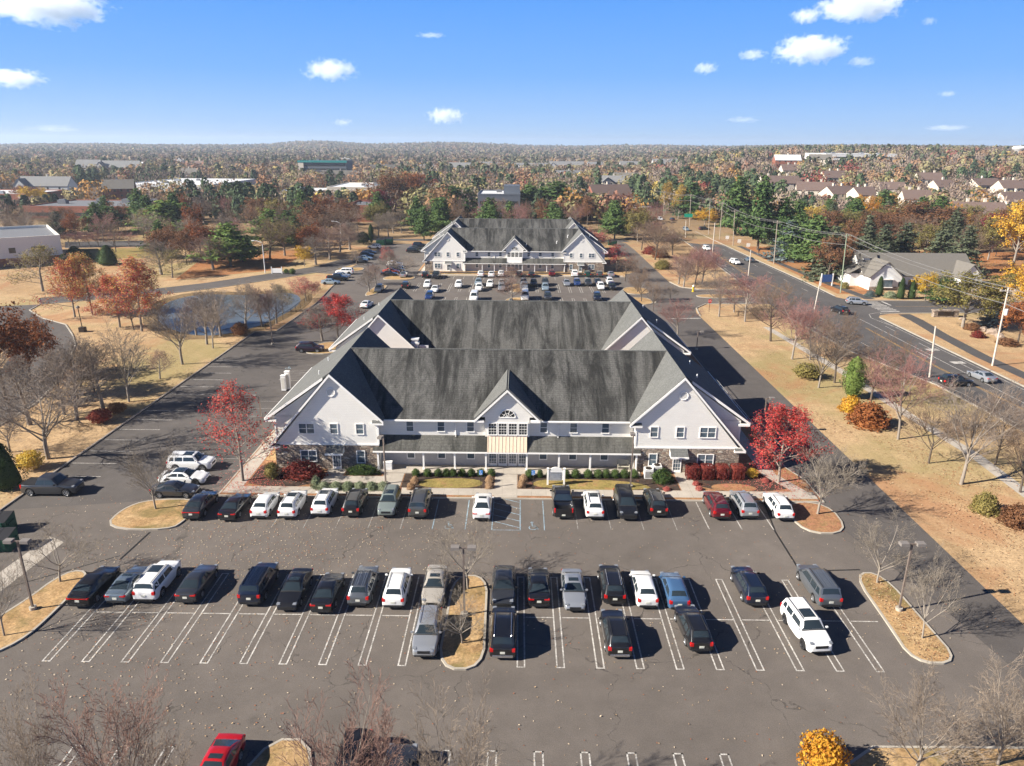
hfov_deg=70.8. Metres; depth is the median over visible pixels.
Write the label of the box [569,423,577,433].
window
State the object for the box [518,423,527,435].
window
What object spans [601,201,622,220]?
pine tree
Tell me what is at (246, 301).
bare tree
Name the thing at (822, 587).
minivan
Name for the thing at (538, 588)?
sedan
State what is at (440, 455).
window
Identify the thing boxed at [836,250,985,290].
cottage office
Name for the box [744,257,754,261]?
sedan
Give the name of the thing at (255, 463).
side walk
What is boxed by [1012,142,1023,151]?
water tower
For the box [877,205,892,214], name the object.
broadleaf tree
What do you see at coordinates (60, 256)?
cypress tree
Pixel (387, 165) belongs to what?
house
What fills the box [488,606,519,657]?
minivan
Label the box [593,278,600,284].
sedan
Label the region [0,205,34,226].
bare tree
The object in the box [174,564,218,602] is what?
sedan
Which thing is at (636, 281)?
bare tree
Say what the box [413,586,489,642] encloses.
bare tree
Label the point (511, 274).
bare tree
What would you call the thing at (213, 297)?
bare tree
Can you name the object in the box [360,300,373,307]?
sedan
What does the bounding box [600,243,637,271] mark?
red maple
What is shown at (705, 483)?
mulch bed
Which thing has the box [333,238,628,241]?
cross drive
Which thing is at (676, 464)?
door
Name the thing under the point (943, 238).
spruce tree
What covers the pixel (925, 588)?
bare tree
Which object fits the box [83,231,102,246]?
bare tree
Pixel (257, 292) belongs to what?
bare tree
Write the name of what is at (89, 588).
fastback car
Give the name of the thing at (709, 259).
bare tree
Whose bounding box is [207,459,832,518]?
fallen leaves
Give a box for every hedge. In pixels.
[685,463,700,479]
[700,463,714,479]
[714,463,729,480]
[729,463,745,479]
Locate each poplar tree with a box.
[656,181,675,214]
[669,183,689,218]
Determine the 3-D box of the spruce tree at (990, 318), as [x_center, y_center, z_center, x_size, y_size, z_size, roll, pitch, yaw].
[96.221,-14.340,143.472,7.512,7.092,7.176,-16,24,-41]
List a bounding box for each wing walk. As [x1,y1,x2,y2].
[321,476,382,482]
[325,469,344,475]
[380,473,403,485]
[674,472,697,490]
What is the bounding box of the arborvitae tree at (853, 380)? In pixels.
[839,356,868,396]
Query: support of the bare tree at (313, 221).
on the ground at (906, 489)
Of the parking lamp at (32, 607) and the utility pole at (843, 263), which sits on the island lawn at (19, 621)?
the parking lamp at (32, 607)
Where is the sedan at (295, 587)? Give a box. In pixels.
[276,568,312,609]
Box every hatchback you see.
[249,492,280,517]
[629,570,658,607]
[659,571,690,609]
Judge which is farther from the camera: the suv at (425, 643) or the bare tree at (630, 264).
the bare tree at (630, 264)
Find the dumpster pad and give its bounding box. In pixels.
[0,536,62,590]
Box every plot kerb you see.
[219,353,824,502]
[416,250,634,276]
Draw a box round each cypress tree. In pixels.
[0,443,28,491]
[58,254,68,264]
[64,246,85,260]
[81,250,96,260]
[95,245,120,264]
[368,224,373,242]
[874,276,884,295]
[895,277,905,298]
[906,280,917,298]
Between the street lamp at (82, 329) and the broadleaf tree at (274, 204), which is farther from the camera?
the broadleaf tree at (274, 204)
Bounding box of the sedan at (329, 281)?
[321,278,339,284]
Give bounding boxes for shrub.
[14,449,45,469]
[84,407,112,424]
[107,402,127,414]
[229,321,249,335]
[263,461,281,478]
[276,459,327,481]
[309,475,320,489]
[316,481,329,490]
[329,481,341,489]
[342,481,353,491]
[344,464,381,475]
[351,480,365,489]
[356,232,369,243]
[363,481,376,490]
[376,480,388,490]
[411,468,420,475]
[423,468,432,476]
[434,468,441,476]
[442,468,449,476]
[449,468,457,476]
[458,468,465,476]
[467,468,475,476]
[476,468,486,476]
[487,468,495,475]
[525,469,532,478]
[537,469,542,477]
[565,469,569,478]
[571,469,580,478]
[583,469,592,478]
[593,469,602,478]
[601,469,610,478]
[610,469,620,478]
[620,468,629,477]
[629,468,638,478]
[642,245,655,254]
[650,468,674,484]
[651,248,669,258]
[653,259,672,269]
[663,486,670,491]
[693,480,699,485]
[695,485,702,490]
[745,468,758,477]
[760,478,769,482]
[791,362,823,378]
[796,728,852,765]
[836,394,862,413]
[842,281,849,288]
[843,399,891,431]
[864,290,876,296]
[883,291,896,298]
[963,322,983,331]
[967,489,1001,517]
[969,330,986,338]
[993,337,1019,346]
[994,502,1023,531]
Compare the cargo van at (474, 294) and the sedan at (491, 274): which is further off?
the sedan at (491, 274)
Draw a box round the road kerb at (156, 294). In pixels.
[0,262,359,425]
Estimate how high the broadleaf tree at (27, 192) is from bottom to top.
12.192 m
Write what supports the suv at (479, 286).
on the parking lot
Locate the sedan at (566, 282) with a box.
[563,279,570,285]
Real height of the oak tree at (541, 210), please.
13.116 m
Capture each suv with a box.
[132,560,181,601]
[166,450,216,470]
[237,562,278,604]
[277,490,307,517]
[295,341,324,352]
[310,488,338,514]
[334,728,373,765]
[335,267,353,273]
[341,488,368,515]
[347,565,379,605]
[352,257,368,262]
[359,252,374,256]
[367,244,381,248]
[374,283,383,292]
[376,484,401,515]
[379,743,419,765]
[382,567,412,607]
[401,281,410,288]
[406,247,420,252]
[408,488,432,516]
[410,605,442,656]
[412,242,425,246]
[422,271,429,277]
[423,279,431,287]
[425,290,433,299]
[455,279,462,287]
[474,277,481,285]
[475,282,482,290]
[477,270,483,276]
[486,279,493,287]
[498,282,505,290]
[530,278,536,286]
[541,277,548,283]
[541,282,548,290]
[544,291,551,300]
[548,269,554,275]
[571,269,577,276]
[573,277,580,285]
[581,490,603,517]
[584,270,590,276]
[584,277,591,285]
[593,291,601,300]
[595,270,602,276]
[596,281,604,289]
[597,564,625,603]
[599,609,632,656]
[605,277,612,284]
[607,281,616,289]
[643,488,667,515]
[698,226,709,229]
[702,245,710,249]
[702,491,731,518]
[729,258,740,264]
[729,490,759,517]
[730,566,768,605]
[780,597,832,652]
[830,305,849,313]
[845,296,867,304]
[938,373,973,386]
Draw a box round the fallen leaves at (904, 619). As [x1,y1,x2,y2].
[859,574,947,658]
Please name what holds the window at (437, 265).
in the office building at (453, 247)
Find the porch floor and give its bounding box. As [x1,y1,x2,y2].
[377,464,640,475]
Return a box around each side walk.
[228,431,275,485]
[739,430,775,474]
[763,475,816,497]
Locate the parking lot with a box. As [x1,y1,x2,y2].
[0,242,1023,765]
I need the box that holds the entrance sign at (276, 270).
[271,267,282,273]
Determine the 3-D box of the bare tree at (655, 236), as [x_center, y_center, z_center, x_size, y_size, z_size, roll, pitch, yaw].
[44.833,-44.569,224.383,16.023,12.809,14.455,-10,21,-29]
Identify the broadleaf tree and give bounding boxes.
[1,242,95,291]
[16,185,49,197]
[131,209,157,219]
[146,248,196,277]
[255,197,296,219]
[255,217,309,255]
[270,284,298,311]
[293,245,312,265]
[361,201,391,229]
[621,206,655,241]
[691,207,717,225]
[803,205,826,217]
[826,209,876,223]
[829,209,854,224]
[838,218,863,238]
[858,194,882,212]
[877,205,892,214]
[884,201,907,214]
[910,271,939,299]
[912,223,944,251]
[924,270,1018,327]
[946,202,962,215]
[963,203,987,218]
[972,215,1009,259]
[980,259,1023,318]
[991,199,1023,269]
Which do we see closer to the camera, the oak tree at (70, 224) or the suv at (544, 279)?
the suv at (544, 279)
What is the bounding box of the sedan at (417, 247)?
[410,245,422,249]
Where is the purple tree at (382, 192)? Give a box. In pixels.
[364,189,404,207]
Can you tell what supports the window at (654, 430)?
in the office building at (674, 409)
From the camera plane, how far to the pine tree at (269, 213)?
250.42 m
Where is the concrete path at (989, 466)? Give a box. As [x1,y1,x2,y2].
[764,327,1023,496]
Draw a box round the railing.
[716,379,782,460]
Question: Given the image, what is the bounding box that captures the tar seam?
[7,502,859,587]
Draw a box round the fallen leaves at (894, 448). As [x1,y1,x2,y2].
[707,313,1023,601]
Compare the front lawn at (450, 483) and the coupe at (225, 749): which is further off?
the front lawn at (450, 483)
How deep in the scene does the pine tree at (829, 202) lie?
319.73 m
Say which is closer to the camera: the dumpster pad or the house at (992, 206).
the dumpster pad
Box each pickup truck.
[19,472,84,496]
[326,273,348,280]
[431,270,440,278]
[520,281,527,290]
[550,485,573,517]
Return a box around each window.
[8,248,15,252]
[26,212,88,215]
[298,423,314,433]
[300,450,317,461]
[304,165,344,165]
[304,168,345,169]
[329,423,337,434]
[355,423,363,434]
[356,450,365,462]
[405,421,413,431]
[407,453,414,458]
[434,252,440,256]
[434,263,440,267]
[437,422,444,431]
[437,453,445,458]
[466,422,474,432]
[467,454,474,458]
[480,201,517,204]
[488,423,496,434]
[498,423,506,435]
[499,409,515,417]
[508,423,517,435]
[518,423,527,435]
[539,454,546,459]
[540,423,547,432]
[568,455,576,459]
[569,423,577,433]
[588,253,594,257]
[588,264,593,269]
[600,455,607,460]
[601,423,609,433]
[648,453,657,465]
[650,426,658,437]
[676,427,684,437]
[696,454,713,465]
[699,427,716,437]
[883,280,892,286]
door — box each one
[332,456,341,468]
[488,454,496,465]
[498,454,506,465]
[508,454,516,465]
[518,454,525,465]
[672,459,681,472]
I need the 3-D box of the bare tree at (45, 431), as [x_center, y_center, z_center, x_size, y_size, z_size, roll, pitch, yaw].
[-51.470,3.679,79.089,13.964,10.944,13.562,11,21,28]
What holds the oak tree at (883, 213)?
on the ground at (906, 489)
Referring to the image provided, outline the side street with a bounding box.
[827,295,1017,319]
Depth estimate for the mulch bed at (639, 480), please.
76.60 m
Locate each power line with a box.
[650,190,1022,297]
[651,194,1023,311]
[654,190,1023,292]
[665,191,1022,292]
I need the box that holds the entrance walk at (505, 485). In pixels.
[494,474,516,496]
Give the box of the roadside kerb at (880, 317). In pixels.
[668,229,1023,431]
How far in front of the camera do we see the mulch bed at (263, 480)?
76.06 m
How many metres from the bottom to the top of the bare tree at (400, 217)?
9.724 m
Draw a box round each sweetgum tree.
[15,257,102,316]
[59,251,109,314]
[82,273,136,326]
[105,254,174,331]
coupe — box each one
[104,565,149,602]
[149,480,200,498]
[200,733,245,765]
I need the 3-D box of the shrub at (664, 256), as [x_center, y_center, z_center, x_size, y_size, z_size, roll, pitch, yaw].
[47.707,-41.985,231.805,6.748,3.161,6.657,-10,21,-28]
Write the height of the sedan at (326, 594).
1.450 m
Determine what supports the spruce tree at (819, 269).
on the leafy ground at (804, 264)
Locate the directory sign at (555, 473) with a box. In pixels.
[547,467,565,484]
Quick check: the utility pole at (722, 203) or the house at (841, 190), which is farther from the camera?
the house at (841, 190)
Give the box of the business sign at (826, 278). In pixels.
[820,273,833,285]
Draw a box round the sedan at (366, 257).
[358,255,372,259]
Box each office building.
[264,328,750,472]
[328,287,690,354]
[421,224,607,272]
[432,216,597,240]
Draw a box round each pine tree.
[76,202,115,233]
[82,205,132,231]
[97,195,113,212]
[124,199,192,231]
[125,187,142,219]
[126,195,153,220]
[136,219,179,257]
[166,191,182,213]
[168,202,207,230]
[186,221,262,265]
[230,235,267,261]
[244,208,288,243]
[280,210,296,220]
[284,214,306,248]
[291,190,308,223]
[364,191,391,221]
[399,196,427,227]
[409,205,439,239]
[426,196,455,231]
[426,198,448,233]
[433,186,475,211]
[461,187,477,215]
[472,197,502,217]
[483,203,501,218]
[501,200,518,218]
[520,184,550,216]
[542,201,563,218]
[549,207,567,218]
[581,192,602,216]
[597,200,631,238]
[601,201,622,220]
[649,199,662,205]
[669,182,719,218]
[712,176,755,234]
[731,173,783,249]
[757,196,799,238]
[767,213,809,254]
[777,214,848,269]
[791,199,809,220]
[802,201,813,214]
[822,199,834,213]
[840,198,865,213]
[845,198,870,220]
[867,189,898,213]
[912,196,935,229]
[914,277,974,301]
[930,195,955,212]
[957,190,980,199]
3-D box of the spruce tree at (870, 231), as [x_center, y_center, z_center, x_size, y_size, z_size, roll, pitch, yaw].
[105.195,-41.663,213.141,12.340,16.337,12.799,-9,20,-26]
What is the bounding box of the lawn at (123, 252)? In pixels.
[79,248,163,257]
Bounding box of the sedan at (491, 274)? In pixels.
[488,271,494,276]
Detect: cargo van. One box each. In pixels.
[469,289,478,299]
[521,288,528,299]
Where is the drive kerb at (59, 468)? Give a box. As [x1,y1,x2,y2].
[0,280,338,510]
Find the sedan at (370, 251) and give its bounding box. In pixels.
[362,249,376,253]
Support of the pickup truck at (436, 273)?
on the parking lot
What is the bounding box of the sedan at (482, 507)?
[472,493,493,519]
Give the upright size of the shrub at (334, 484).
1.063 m
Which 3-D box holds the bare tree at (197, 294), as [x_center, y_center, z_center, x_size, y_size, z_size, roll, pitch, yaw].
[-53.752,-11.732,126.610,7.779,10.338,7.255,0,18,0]
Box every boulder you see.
[977,326,987,331]
[985,328,997,334]
[994,333,1004,338]
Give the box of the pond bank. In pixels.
[143,289,312,338]
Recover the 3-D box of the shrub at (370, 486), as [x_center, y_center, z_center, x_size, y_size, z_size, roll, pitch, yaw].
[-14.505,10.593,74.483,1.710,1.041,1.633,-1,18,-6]
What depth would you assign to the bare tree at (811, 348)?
104.39 m
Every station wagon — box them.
[674,604,713,651]
[762,492,794,519]
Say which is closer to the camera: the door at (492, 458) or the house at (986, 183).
the door at (492, 458)
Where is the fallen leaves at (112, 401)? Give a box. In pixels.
[2,337,234,497]
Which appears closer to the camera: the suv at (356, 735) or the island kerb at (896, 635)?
the suv at (356, 735)
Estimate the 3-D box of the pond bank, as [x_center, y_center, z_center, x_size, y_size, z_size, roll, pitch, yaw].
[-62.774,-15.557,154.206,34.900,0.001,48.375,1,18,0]
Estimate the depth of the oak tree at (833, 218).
261.36 m
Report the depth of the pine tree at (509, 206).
276.16 m
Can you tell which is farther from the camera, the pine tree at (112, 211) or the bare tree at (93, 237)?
the pine tree at (112, 211)
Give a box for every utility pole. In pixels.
[719,202,725,239]
[773,221,781,263]
[814,278,820,307]
[840,234,848,292]
[928,326,935,376]
[991,288,1015,365]
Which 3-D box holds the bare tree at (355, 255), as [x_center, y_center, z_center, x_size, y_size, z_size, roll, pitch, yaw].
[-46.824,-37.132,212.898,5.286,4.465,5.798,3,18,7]
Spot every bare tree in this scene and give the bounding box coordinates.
[0,203,40,224]
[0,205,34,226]
[0,211,37,226]
[0,348,60,425]
[0,363,107,459]
[0,392,38,452]
[0,550,35,635]
[0,660,65,765]
[17,518,107,581]
[21,660,177,765]
[24,344,83,414]
[33,205,75,230]
[41,335,117,419]
[51,332,139,409]
[57,348,106,392]
[59,231,76,245]
[68,232,86,246]
[77,232,99,246]
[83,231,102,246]
[83,315,151,401]
[83,714,193,765]
[85,213,120,241]
[99,220,127,251]
[101,231,119,245]
[106,285,151,329]
[110,436,180,508]
[118,232,137,245]
[124,211,163,240]
[126,215,151,237]
[132,238,181,274]
[135,291,175,332]
[137,297,210,364]
[138,216,174,236]
[145,350,177,378]
[172,214,200,231]
[177,296,209,334]
[182,287,229,344]
[185,234,237,269]
[187,196,216,222]
[194,200,211,214]
[197,285,242,336]
[199,289,234,347]
[208,213,249,237]
[211,217,246,232]
[213,195,231,216]
[217,208,242,223]
[225,279,267,324]
[238,203,261,226]
[243,285,273,326]
[244,212,301,259]
[255,288,284,328]
[258,203,293,216]
[262,282,293,323]
[273,658,408,765]
[291,302,346,340]
[297,234,331,264]
[301,213,330,229]
[307,226,348,259]
[319,207,356,234]
[326,223,359,251]
[335,207,360,226]
[335,220,365,249]
[345,203,369,230]
[347,251,360,264]
[354,271,379,291]
[365,263,387,284]
[367,213,387,237]
[377,212,395,236]
[377,250,399,269]
[384,253,417,270]
[385,210,402,232]
[392,668,505,765]
[394,209,406,232]
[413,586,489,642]
[419,512,501,588]
[447,197,467,215]
[449,206,470,218]
[491,198,506,216]
[493,277,525,298]
[494,266,528,282]
[499,207,531,218]
[513,200,535,218]
[513,203,534,218]
[563,204,590,220]
[563,212,581,222]
[610,193,640,208]
[611,252,642,280]
[625,221,660,249]
[626,265,651,291]
[628,272,656,300]
[629,219,685,259]
[640,280,667,309]
[643,201,670,235]
[649,221,663,241]
[649,242,672,259]
[653,228,696,254]
[653,298,703,334]
[663,286,678,299]
[668,254,683,271]
[668,256,695,283]
[671,258,697,286]
[680,246,728,281]
[682,246,718,283]
[685,248,702,266]
[688,244,707,256]
[696,270,746,316]
[709,258,723,272]
[709,273,752,311]
[714,272,774,321]
[739,279,804,341]
[758,293,834,359]
[786,304,841,359]
[797,442,868,513]
[798,318,856,387]
[812,308,873,382]
[851,506,922,582]
[854,329,928,402]
[856,655,1002,765]
[865,346,953,439]
[895,213,937,242]
[900,387,974,463]
[904,543,966,637]
[923,373,1023,484]
[954,227,989,252]
[962,211,986,229]
[968,389,1023,464]
[970,647,1023,765]
[989,236,1009,256]
[991,411,1023,492]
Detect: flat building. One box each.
[0,189,67,205]
[0,225,62,267]
[22,198,157,218]
[135,178,255,191]
[280,186,326,194]
[297,159,352,171]
[327,182,395,194]
[345,200,384,221]
[478,184,519,218]
[805,152,896,162]
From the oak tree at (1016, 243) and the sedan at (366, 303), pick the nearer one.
the sedan at (366, 303)
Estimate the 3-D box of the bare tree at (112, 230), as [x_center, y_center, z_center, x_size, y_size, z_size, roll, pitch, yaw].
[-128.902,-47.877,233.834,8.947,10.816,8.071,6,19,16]
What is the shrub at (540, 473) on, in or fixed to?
on the mulch bed at (639, 480)
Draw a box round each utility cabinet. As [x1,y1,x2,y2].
[280,374,286,390]
[284,370,290,388]
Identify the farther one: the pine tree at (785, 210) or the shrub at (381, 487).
the pine tree at (785, 210)
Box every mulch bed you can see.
[249,465,322,485]
[345,471,381,475]
[401,473,494,487]
[518,475,679,489]
[694,473,785,490]
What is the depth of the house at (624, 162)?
944.80 m
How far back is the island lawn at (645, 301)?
166.45 m
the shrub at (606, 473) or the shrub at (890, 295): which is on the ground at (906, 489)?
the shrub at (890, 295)
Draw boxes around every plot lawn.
[220,350,819,500]
[430,245,633,276]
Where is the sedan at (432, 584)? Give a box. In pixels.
[420,564,447,605]
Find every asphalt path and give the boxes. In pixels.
[737,246,873,298]
[898,314,1023,378]
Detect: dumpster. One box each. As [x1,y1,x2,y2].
[0,510,17,527]
[0,527,18,551]
[376,238,385,245]
[384,237,392,244]
[608,239,616,245]
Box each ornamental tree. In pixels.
[286,277,327,300]
[380,246,396,261]
[587,227,612,245]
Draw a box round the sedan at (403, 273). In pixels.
[400,271,407,276]
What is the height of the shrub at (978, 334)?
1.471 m
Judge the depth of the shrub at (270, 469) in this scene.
76.25 m
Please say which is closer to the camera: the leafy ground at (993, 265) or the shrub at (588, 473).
the shrub at (588, 473)
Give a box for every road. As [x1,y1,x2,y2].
[0,305,72,423]
[40,259,357,303]
[688,243,1023,425]
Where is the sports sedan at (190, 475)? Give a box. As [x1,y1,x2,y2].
[157,467,210,484]
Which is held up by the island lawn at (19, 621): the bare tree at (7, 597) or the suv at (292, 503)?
the bare tree at (7, 597)
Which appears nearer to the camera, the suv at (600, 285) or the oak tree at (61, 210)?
the suv at (600, 285)
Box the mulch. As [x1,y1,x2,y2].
[429,271,594,273]
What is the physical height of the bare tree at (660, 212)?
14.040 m
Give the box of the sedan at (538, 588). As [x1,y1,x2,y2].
[525,567,551,606]
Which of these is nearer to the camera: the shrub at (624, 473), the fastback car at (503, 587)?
the fastback car at (503, 587)
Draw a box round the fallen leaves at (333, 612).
[3,496,1017,765]
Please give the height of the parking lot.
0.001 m
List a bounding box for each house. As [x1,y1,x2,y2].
[13,174,77,194]
[75,159,102,169]
[97,160,140,169]
[101,177,136,199]
[177,166,197,175]
[321,169,357,177]
[367,163,394,170]
[449,161,470,168]
[514,163,547,167]
[549,161,583,167]
[556,169,583,174]
[586,182,631,203]
[601,173,625,183]
[614,171,640,177]
[619,161,638,164]
[651,159,677,163]
[757,173,800,191]
[772,153,801,168]
[778,162,801,172]
[794,179,834,195]
[809,153,831,165]
[818,183,851,201]
[821,168,848,181]
[846,184,876,197]
[864,192,879,201]
[875,179,904,192]
[897,187,931,203]
[915,170,944,183]
[926,177,955,189]
[948,198,1006,215]
[964,176,998,191]
[990,177,1023,192]
[997,189,1023,204]
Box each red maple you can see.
[191,378,289,480]
[297,294,366,338]
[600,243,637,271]
[743,401,836,482]
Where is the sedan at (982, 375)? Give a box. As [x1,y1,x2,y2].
[966,370,997,382]
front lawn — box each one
[418,478,481,487]
[533,479,649,489]
[712,484,755,490]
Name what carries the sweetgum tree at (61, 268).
on the ground at (906, 489)
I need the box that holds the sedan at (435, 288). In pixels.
[430,285,439,292]
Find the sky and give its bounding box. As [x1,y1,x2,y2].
[0,0,1023,146]
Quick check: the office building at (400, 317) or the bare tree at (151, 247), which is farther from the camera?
the bare tree at (151, 247)
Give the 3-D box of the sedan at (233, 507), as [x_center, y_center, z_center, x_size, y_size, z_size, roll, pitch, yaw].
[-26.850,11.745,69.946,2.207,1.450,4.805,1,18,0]
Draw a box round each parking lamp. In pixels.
[2,538,36,610]
[250,394,264,442]
[264,317,273,344]
[377,435,387,484]
[451,544,475,616]
[630,432,635,487]
[695,331,703,349]
[761,397,774,435]
[895,541,926,611]
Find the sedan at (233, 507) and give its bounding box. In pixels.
[218,493,251,519]
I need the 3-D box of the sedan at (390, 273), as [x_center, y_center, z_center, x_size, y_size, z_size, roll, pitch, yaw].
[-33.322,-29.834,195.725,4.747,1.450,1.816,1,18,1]
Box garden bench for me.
[617,459,629,468]
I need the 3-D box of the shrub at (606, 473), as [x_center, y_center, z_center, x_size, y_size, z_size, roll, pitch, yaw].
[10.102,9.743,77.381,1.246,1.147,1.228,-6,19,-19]
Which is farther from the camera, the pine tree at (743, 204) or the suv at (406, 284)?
the pine tree at (743, 204)
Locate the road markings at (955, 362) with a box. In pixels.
[691,243,1023,426]
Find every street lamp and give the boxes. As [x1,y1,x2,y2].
[76,306,86,331]
[251,240,265,272]
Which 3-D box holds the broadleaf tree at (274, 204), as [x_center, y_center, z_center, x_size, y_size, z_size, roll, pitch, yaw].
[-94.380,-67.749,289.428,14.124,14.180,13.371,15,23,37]
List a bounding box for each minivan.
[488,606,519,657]
[613,484,639,518]
[796,564,842,606]
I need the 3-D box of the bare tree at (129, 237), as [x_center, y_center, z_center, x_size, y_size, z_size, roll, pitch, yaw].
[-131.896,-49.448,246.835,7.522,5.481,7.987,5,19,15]
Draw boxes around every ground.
[0,147,1023,624]
[175,250,303,279]
[743,246,875,293]
[815,250,1023,278]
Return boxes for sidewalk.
[223,486,816,498]
[418,274,623,276]
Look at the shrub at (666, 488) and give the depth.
74.53 m
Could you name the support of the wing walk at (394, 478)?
on the building plot lawn at (744, 458)
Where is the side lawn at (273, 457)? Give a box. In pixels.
[266,448,275,459]
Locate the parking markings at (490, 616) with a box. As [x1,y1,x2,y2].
[42,256,884,765]
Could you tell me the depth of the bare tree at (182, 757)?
33.37 m
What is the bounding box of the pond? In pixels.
[158,293,299,334]
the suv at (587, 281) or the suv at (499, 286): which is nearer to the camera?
the suv at (499, 286)
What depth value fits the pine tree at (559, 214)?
271.55 m
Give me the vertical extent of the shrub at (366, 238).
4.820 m
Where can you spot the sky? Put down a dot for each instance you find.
(520, 72)
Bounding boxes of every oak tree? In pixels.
[0,301,56,395]
[1,307,59,377]
[8,185,45,193]
[47,206,73,221]
[60,210,88,240]
[105,202,127,229]
[144,223,180,253]
[164,193,194,206]
[169,229,199,263]
[181,202,205,229]
[184,221,213,249]
[239,197,269,218]
[290,200,361,235]
[295,221,324,257]
[296,205,314,226]
[312,193,336,209]
[333,198,360,227]
[363,170,430,211]
[394,172,438,190]
[522,181,587,213]
[534,198,557,218]
[558,200,569,215]
[575,195,600,224]
[621,203,658,238]
[809,233,857,274]
[813,210,852,228]
[842,214,883,236]
[845,228,863,249]
[860,208,898,229]
[871,210,898,221]
[873,198,969,240]
[878,226,902,241]
[891,212,920,231]
[932,206,971,226]
[966,210,993,239]
[978,212,1015,251]
[992,207,1015,243]
[997,299,1023,344]
[1007,227,1023,264]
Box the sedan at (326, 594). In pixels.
[310,572,344,612]
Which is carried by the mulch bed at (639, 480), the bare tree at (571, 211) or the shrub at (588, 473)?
the shrub at (588, 473)
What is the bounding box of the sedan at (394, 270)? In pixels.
[382,268,399,272]
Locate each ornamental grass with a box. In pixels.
[406,482,415,489]
[410,475,419,484]
[485,474,493,483]
[485,480,493,488]
[516,480,526,487]
[519,473,528,481]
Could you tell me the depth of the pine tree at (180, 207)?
275.58 m
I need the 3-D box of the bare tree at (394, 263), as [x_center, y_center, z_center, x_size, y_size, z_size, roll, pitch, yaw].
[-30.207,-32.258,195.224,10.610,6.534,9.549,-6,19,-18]
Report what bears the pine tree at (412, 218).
on the ground at (906, 489)
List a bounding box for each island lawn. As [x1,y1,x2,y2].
[0,571,83,647]
[111,500,188,527]
[251,740,308,765]
[307,342,336,352]
[366,285,385,294]
[384,276,413,279]
[442,576,484,666]
[509,284,519,291]
[623,287,648,293]
[634,297,651,303]
[697,294,742,297]
[792,503,841,531]
[850,748,1023,765]
[862,573,949,660]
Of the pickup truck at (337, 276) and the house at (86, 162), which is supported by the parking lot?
the pickup truck at (337, 276)
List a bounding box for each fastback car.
[66,566,120,606]
[181,490,218,518]
[489,565,517,606]
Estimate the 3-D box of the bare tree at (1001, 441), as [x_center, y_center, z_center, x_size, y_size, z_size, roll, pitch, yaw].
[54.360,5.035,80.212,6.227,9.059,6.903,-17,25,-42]
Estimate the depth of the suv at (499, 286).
176.80 m
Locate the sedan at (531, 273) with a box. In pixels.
[528,271,534,276]
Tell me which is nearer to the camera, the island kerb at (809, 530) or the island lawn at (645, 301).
the island kerb at (809, 530)
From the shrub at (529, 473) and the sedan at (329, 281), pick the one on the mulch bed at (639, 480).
the shrub at (529, 473)
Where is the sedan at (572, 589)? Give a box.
[560,568,587,610]
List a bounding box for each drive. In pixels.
[3,302,358,509]
[65,241,206,247]
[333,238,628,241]
[662,313,1023,676]
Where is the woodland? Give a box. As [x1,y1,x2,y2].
[0,140,1023,221]
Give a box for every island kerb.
[0,570,85,651]
[109,499,189,530]
[247,738,311,765]
[305,341,334,353]
[440,575,487,669]
[791,502,843,533]
[846,745,1023,765]
[859,572,952,664]
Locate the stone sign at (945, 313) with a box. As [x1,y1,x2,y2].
[931,309,959,316]
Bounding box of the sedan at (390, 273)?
[380,270,397,275]
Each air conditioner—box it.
[643,467,653,478]
[652,463,661,472]
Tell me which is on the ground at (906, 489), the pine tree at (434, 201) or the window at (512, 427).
the pine tree at (434, 201)
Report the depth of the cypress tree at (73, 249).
213.55 m
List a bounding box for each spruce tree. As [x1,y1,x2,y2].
[44,211,80,234]
[756,210,776,244]
[757,219,804,262]
[798,226,852,283]
[827,202,844,236]
[851,215,878,254]
[869,224,905,252]
[889,222,923,252]
[921,220,955,252]
[929,208,965,252]
[952,225,990,275]
[975,294,1012,329]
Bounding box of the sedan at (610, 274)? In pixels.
[607,271,614,276]
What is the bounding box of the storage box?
[383,460,392,469]
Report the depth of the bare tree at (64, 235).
246.34 m

